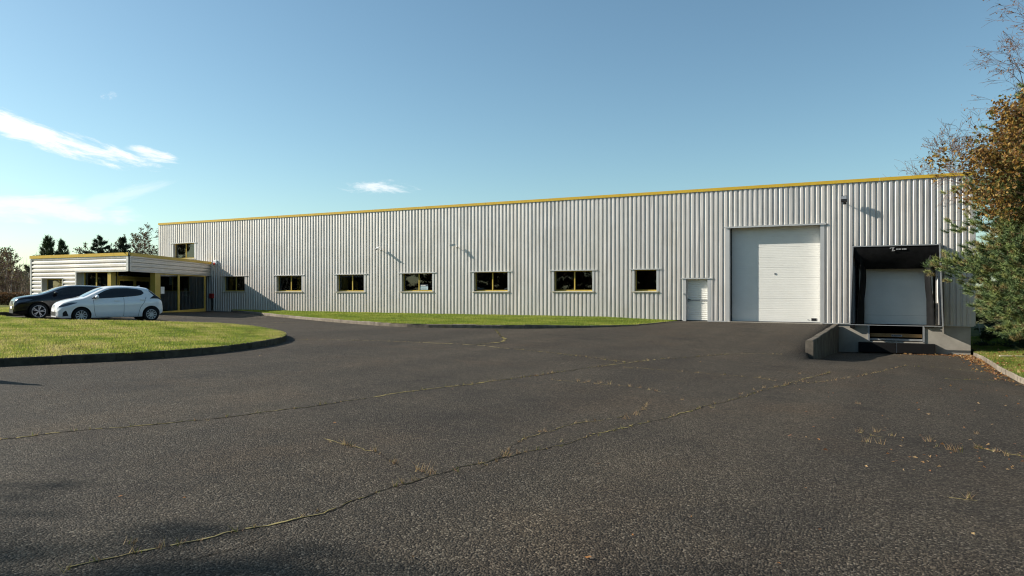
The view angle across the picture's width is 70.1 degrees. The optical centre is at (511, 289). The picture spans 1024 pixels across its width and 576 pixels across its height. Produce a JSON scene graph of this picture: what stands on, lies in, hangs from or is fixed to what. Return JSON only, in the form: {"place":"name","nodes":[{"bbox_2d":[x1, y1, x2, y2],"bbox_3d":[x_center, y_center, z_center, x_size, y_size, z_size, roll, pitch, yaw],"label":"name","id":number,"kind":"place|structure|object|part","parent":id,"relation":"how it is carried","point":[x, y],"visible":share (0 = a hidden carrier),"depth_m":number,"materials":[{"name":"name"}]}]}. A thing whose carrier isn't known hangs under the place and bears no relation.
{"place":"outdoors","nodes":[
{"label":"outdoors","id":0,"kind":"place"},
{"bbox_2d":[0,303,285,357],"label":"lawn ground","id":1,"kind":"structure","parent":0,"point":[2,305],"depth_m":19.82,"materials":[{"name":"green plant"}]},
{"bbox_2d":[0,248,13,291],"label":"birch tree","id":2,"kind":"object","parent":1,"relation":"on","point":[2,259],"visible":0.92,"depth_m":56.65,"materials":[{"name":"brown plant"}]},
{"bbox_2d":[0,249,19,290],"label":"birch tree","id":3,"kind":"object","parent":1,"relation":"on","point":[9,272],"visible":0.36,"depth_m":59.85,"materials":[{"name":"brown plant"}]},
{"bbox_2d":[0,246,21,291],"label":"birch tree","id":4,"kind":"object","parent":1,"relation":"on","point":[6,253],"visible":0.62,"depth_m":58.70,"materials":[{"name":"brown plant"}]},
{"bbox_2d":[0,249,22,292],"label":"birch tree","id":5,"kind":"object","parent":1,"relation":"on","point":[5,274],"visible":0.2,"depth_m":60.40,"materials":[{"name":"brown plant"}]},
{"bbox_2d":[0,253,26,292],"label":"birch tree","id":6,"kind":"object","parent":1,"relation":"on","point":[10,271],"visible":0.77,"depth_m":57.91,"materials":[{"name":"brown plant"}]},
{"bbox_2d":[0,291,29,304],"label":"hedge","id":7,"kind":"object","parent":1,"relation":"on","point":[9,296],"visible":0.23,"depth_m":50.45,"materials":[{"name":"brown plant"}]},
{"bbox_2d":[233,309,677,325],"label":"grass","id":8,"kind":"structure","parent":0,"point":[480,319],"depth_m":35.95,"materials":[{"name":"green plant"}]},
{"bbox_2d":[0,311,1023,575],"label":"asphalt yard","id":9,"kind":"structure","parent":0,"point":[720,489],"depth_m":7.32,"materials":[{"name":"grey asphalt"}]},
{"bbox_2d":[9,285,102,318],"bbox_3d":[-19.451,0.521,32.199,4.392,1.471,2.249,0,0,-42],"label":"parked car","id":10,"kind":"object","parent":9,"relation":"on","point":[37,305],"visible":0.55,"depth_m":30.82,"materials":[{"name":"black paint"}]},
{"bbox_3d":[-18.643,0.062,31.841,2.370,0.330,0.107,0,0,-42],"label":"side window","id":11,"kind":"part","parent":10,"relation":"part of","materials":[{"name":"black glass"}]},
{"bbox_2d":[51,286,162,320],"bbox_3d":[-16.617,0.575,30.047,3.892,1.493,2.156,0,0,-42],"label":"parked car","id":12,"kind":"object","parent":9,"relation":"on","point":[139,303],"visible":0.98,"depth_m":29.45,"materials":[{"name":"white paint"}]},
{"bbox_3d":[-15.980,0.154,29.618,1.920,0.425,0.137,0,0,-42],"label":"side window","id":13,"kind":"part","parent":12,"relation":"part of","materials":[{"name":"black glass"}]},
{"bbox_2d":[29,252,210,312],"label":"entrance annex","id":14,"kind":"object","parent":9,"relation":"on","point":[173,284],"visible":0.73,"depth_m":43.47,"materials":[{"name":"silver metal"}]},
{"bbox_2d":[41,278,63,291],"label":"window","id":15,"kind":"structure","parent":14,"relation":"in","point":[46,283],"depth_m":43.42,"materials":[{"name":"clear glass"}]},
{"bbox_2d":[116,272,149,289],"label":"window","id":16,"kind":"structure","parent":14,"relation":"in","point":[131,278],"depth_m":43.79,"materials":[{"name":"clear glass"}]},
{"bbox_2d":[0,312,286,365],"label":"kerb","id":17,"kind":"structure","parent":9,"relation":"on","point":[73,358],"depth_m":16.08,"materials":[{"name":"grey concrete"}]},
{"bbox_2d":[4,356,697,438],"bbox_3d":[1.056,1.780,15.403,1.324,0.397,20.070,0,0,42],"label":"moss seam","id":18,"kind":"object","parent":9,"relation":"on","point":[299,407],"visible":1,"depth_m":10.11,"materials":[{"name":"green plant"}]},
{"bbox_2d":[7,354,723,438],"bbox_3d":[1.070,1.783,15.408,1.326,0.396,20.095,0,0,42],"label":"joint gap","id":19,"kind":"object","parent":9,"relation":"on","point":[302,407],"visible":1,"depth_m":9.65,"materials":[{"name":"black asphalt"}]},
{"bbox_2d":[67,375,818,566],"bbox_3d":[2.751,1.813,11.043,0.310,0.448,17.337,0,0,37],"label":"moss seam","id":20,"kind":"object","parent":9,"relation":"on","point":[343,504],"visible":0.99,"depth_m":5.03,"materials":[{"name":"green plant"}]},
{"bbox_2d":[66,372,830,567],"bbox_3d":[2.788,1.818,11.089,0.290,0.448,17.454,0,0,37],"label":"joint gap","id":21,"kind":"object","parent":9,"relation":"on","point":[401,484],"visible":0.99,"depth_m":5.94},
{"bbox_2d":[231,310,672,328],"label":"kerb","id":22,"kind":"structure","parent":9,"relation":"on","point":[428,325],"depth_m":30.93,"materials":[{"name":"concrete"}]},
{"bbox_2d":[364,340,615,360],"bbox_3d":[-1.596,1.688,21.270,10.542,0.246,1.645,0,0,25],"label":"moss seam","id":23,"kind":"object","parent":9,"relation":"on","point":[464,344],"visible":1,"depth_m":21.98,"materials":[{"name":"green plant"}]},
{"bbox_2d":[0,313,1023,573],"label":"dry grass tufts","id":24,"kind":"object","parent":9,"relation":"on","point":[560,441],"visible":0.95,"depth_m":8.33,"materials":[{"name":"plant"}]},
{"bbox_2d":[84,348,1023,563],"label":"fallen leaves","id":25,"kind":"object","parent":9,"relation":"on","point":[970,357],"visible":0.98,"depth_m":24.19,"materials":[{"name":"brown plant"}]},
{"bbox_2d":[479,405,645,468],"bbox_3d":[0.827,1.730,9.180,0.378,0.139,5.330,0,0,29],"label":"joint gap","id":26,"kind":"object","parent":9,"relation":"on","point":[533,435],"visible":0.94,"depth_m":8.10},
{"bbox_2d":[805,324,837,358],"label":"retaining wall","id":27,"kind":"structure","parent":9,"relation":"on","point":[823,343],"depth_m":26.55,"materials":[{"name":"concrete"}]},
{"bbox_2d":[973,353,1023,383],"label":"kerb","id":28,"kind":"structure","parent":9,"relation":"on","point":[1012,375],"depth_m":23.27,"materials":[{"name":"concrete"}]},
{"bbox_2d":[0,0,1023,290],"label":"sky","id":29,"kind":"structure","parent":0,"point":[117,117],"materials":[{"name":"blue"}]},
{"bbox_2d":[838,291,1002,354],"bbox_3d":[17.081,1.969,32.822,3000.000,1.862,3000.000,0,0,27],"label":"ground","id":30,"kind":"structure","parent":0,"point":[982,325],"depth_m":51.51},
{"bbox_2d":[0,253,29,303],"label":"undergrowth","id":31,"kind":"object","parent":30,"relation":"on","point":[25,288],"visible":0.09,"depth_m":57.63,"materials":[{"name":"brown plant"}]},
{"bbox_2d":[20,234,60,286],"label":"pine tree","id":32,"kind":"object","parent":30,"relation":"on","point":[48,244],"visible":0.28,"depth_m":74.84,"materials":[{"name":"green plant"}]},
{"bbox_2d":[53,238,68,254],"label":"pine tree","id":33,"kind":"object","parent":30,"relation":"on","point":[61,245],"visible":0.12,"depth_m":76.06,"materials":[{"name":"green plant"}]},
{"bbox_2d":[72,242,87,253],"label":"bare tree","id":34,"kind":"object","parent":30,"relation":"on","point":[79,248],"visible":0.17,"depth_m":82.58,"materials":[{"name":"plant"}]},
{"bbox_2d":[81,234,112,253],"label":"spruce tree","id":35,"kind":"object","parent":30,"relation":"on","point":[96,244],"visible":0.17,"depth_m":81.73,"materials":[{"name":"green plant"}]},
{"bbox_2d":[112,234,135,254],"bbox_3d":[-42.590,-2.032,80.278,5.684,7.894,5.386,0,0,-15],"label":"spruce tree","id":36,"kind":"object","parent":30,"relation":"on","point":[122,247],"visible":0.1,"depth_m":79.80,"materials":[{"name":"green plant"}]},
{"bbox_2d":[133,238,139,251],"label":"bare tree","id":37,"kind":"object","parent":30,"relation":"on","point":[136,247],"visible":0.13,"depth_m":86.28,"materials":[{"name":"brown plant"}]},
{"bbox_2d":[129,228,148,254],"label":"bare tree","id":38,"kind":"object","parent":30,"relation":"on","point":[132,235],"visible":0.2,"depth_m":83.81,"materials":[{"name":"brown plant"}]},
{"bbox_2d":[126,231,156,254],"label":"bare tree","id":39,"kind":"object","parent":30,"relation":"on","point":[145,247],"visible":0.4,"depth_m":81.87,"materials":[{"name":"brown plant"}]},
{"bbox_2d":[131,222,157,254],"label":"bare tree","id":40,"kind":"object","parent":30,"relation":"on","point":[146,238],"visible":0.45,"depth_m":79.88,"materials":[{"name":"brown plant"}]},
{"bbox_2d":[158,172,975,354],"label":"warehouse","id":41,"kind":"structure","parent":30,"relation":"on","point":[813,253],"depth_m":38.21,"materials":[{"name":"silver metal"}]},
{"bbox_2d":[170,242,195,258],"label":"window","id":42,"kind":"structure","parent":41,"relation":"in","point":[186,250],"depth_m":54.66,"materials":[{"name":"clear glass"}]},
{"bbox_2d":[209,293,213,309],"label":"hydrant box","id":43,"kind":"object","parent":41,"relation":"attached to","point":[211,295],"visible":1,"depth_m":52.86,"materials":[{"name":"red plastic"}]},
{"bbox_2d":[220,276,245,291],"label":"window","id":44,"kind":"structure","parent":41,"relation":"in","point":[229,283],"depth_m":52.24,"materials":[{"name":"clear glass"}]},
{"bbox_2d":[273,275,302,291],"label":"window","id":45,"kind":"structure","parent":41,"relation":"in","point":[283,283],"depth_m":49.80,"materials":[{"name":"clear glass"}]},
{"bbox_2d":[333,274,364,292],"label":"window","id":46,"kind":"structure","parent":41,"relation":"in","point":[343,282],"depth_m":47.35,"materials":[{"name":"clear glass"}]},
{"bbox_2d":[398,272,435,291],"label":"window","id":47,"kind":"structure","parent":41,"relation":"in","point":[415,281],"depth_m":44.93,"materials":[{"name":"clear glass"}]},
{"bbox_2d":[469,271,511,291],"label":"window","id":48,"kind":"structure","parent":41,"relation":"in","point":[482,281],"depth_m":42.53,"materials":[{"name":"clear glass"}]},
{"bbox_2d":[549,270,594,291],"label":"window","id":49,"kind":"structure","parent":41,"relation":"in","point":[562,280],"depth_m":40.09,"materials":[{"name":"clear glass"}]},
{"bbox_2d":[629,268,661,291],"bbox_3d":[6.991,-0.474,38.129,1.740,1.228,0.300,0,0,27],"label":"window","id":50,"kind":"structure","parent":41,"relation":"in","point":[643,280],"depth_m":38.24,"materials":[{"name":"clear glass"}]},
{"bbox_2d":[680,278,712,321],"bbox_3d":[9.328,0.525,36.856,1.620,2.230,0.400,0,0,27],"label":"service door","id":51,"kind":"structure","parent":41,"relation":"in","point":[696,291],"depth_m":37.01,"materials":[{"name":"white paint"}]},
{"bbox_2d":[724,223,825,323],"bbox_3d":[12.679,-0.730,35.281,4.640,4.740,0.600,0,0,27],"label":"sectional door","id":52,"kind":"structure","parent":41,"relation":"in","point":[775,274],"depth_m":35.42,"materials":[{"name":"white paint"}]},
{"bbox_2d":[841,196,846,203],"bbox_3d":[15.230,-4.108,33.489,0.260,0.357,0.443,0,0,27],"label":"floodlight","id":53,"kind":"object","parent":41,"relation":"attached to","point":[844,199],"visible":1,"depth_m":33.32,"materials":[{"name":"black plastic"}]},
{"bbox_2d":[885,118,994,230],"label":"birch tree","id":54,"kind":"object","parent":30,"relation":"on","point":[937,145],"visible":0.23,"depth_m":55.51,"materials":[{"name":"brown plant"}]},
{"bbox_2d":[971,328,1017,365],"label":"lawn ground","id":55,"kind":"structure","parent":0,"point":[974,332],"depth_m":42.18,"materials":[{"name":"green plant"}]},
{"bbox_2d":[912,0,1023,208],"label":"birch tree","id":56,"kind":"object","parent":55,"relation":"on","point":[1007,48],"visible":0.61,"depth_m":29.57,"materials":[{"name":"brown plant"}]},
{"bbox_2d":[918,87,1023,227],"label":"beech tree","id":57,"kind":"object","parent":55,"relation":"on","point":[985,155],"visible":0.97,"depth_m":23.53,"materials":[{"name":"brown plant"}]},
{"bbox_2d":[920,82,1023,340],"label":"pine tree","id":58,"kind":"object","parent":55,"relation":"on","point":[1000,260],"visible":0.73,"depth_m":24.92,"materials":[{"name":"green plant"}]},
{"bbox_2d":[974,319,1002,329],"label":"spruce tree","id":59,"kind":"object","parent":55,"relation":"on","point":[989,325],"visible":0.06,"depth_m":43.06,"materials":[{"name":"green plant"}]},
{"bbox_2d":[971,336,1023,377],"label":"grass","id":60,"kind":"structure","parent":55,"relation":"on","point":[993,356],"depth_m":29.46,"materials":[{"name":"green plant"}]},
{"bbox_2d":[971,277,1023,348],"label":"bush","id":61,"kind":"object","parent":55,"relation":"on","point":[987,337],"visible":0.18,"depth_m":33.62,"materials":[{"name":"green plant"}]}
]}

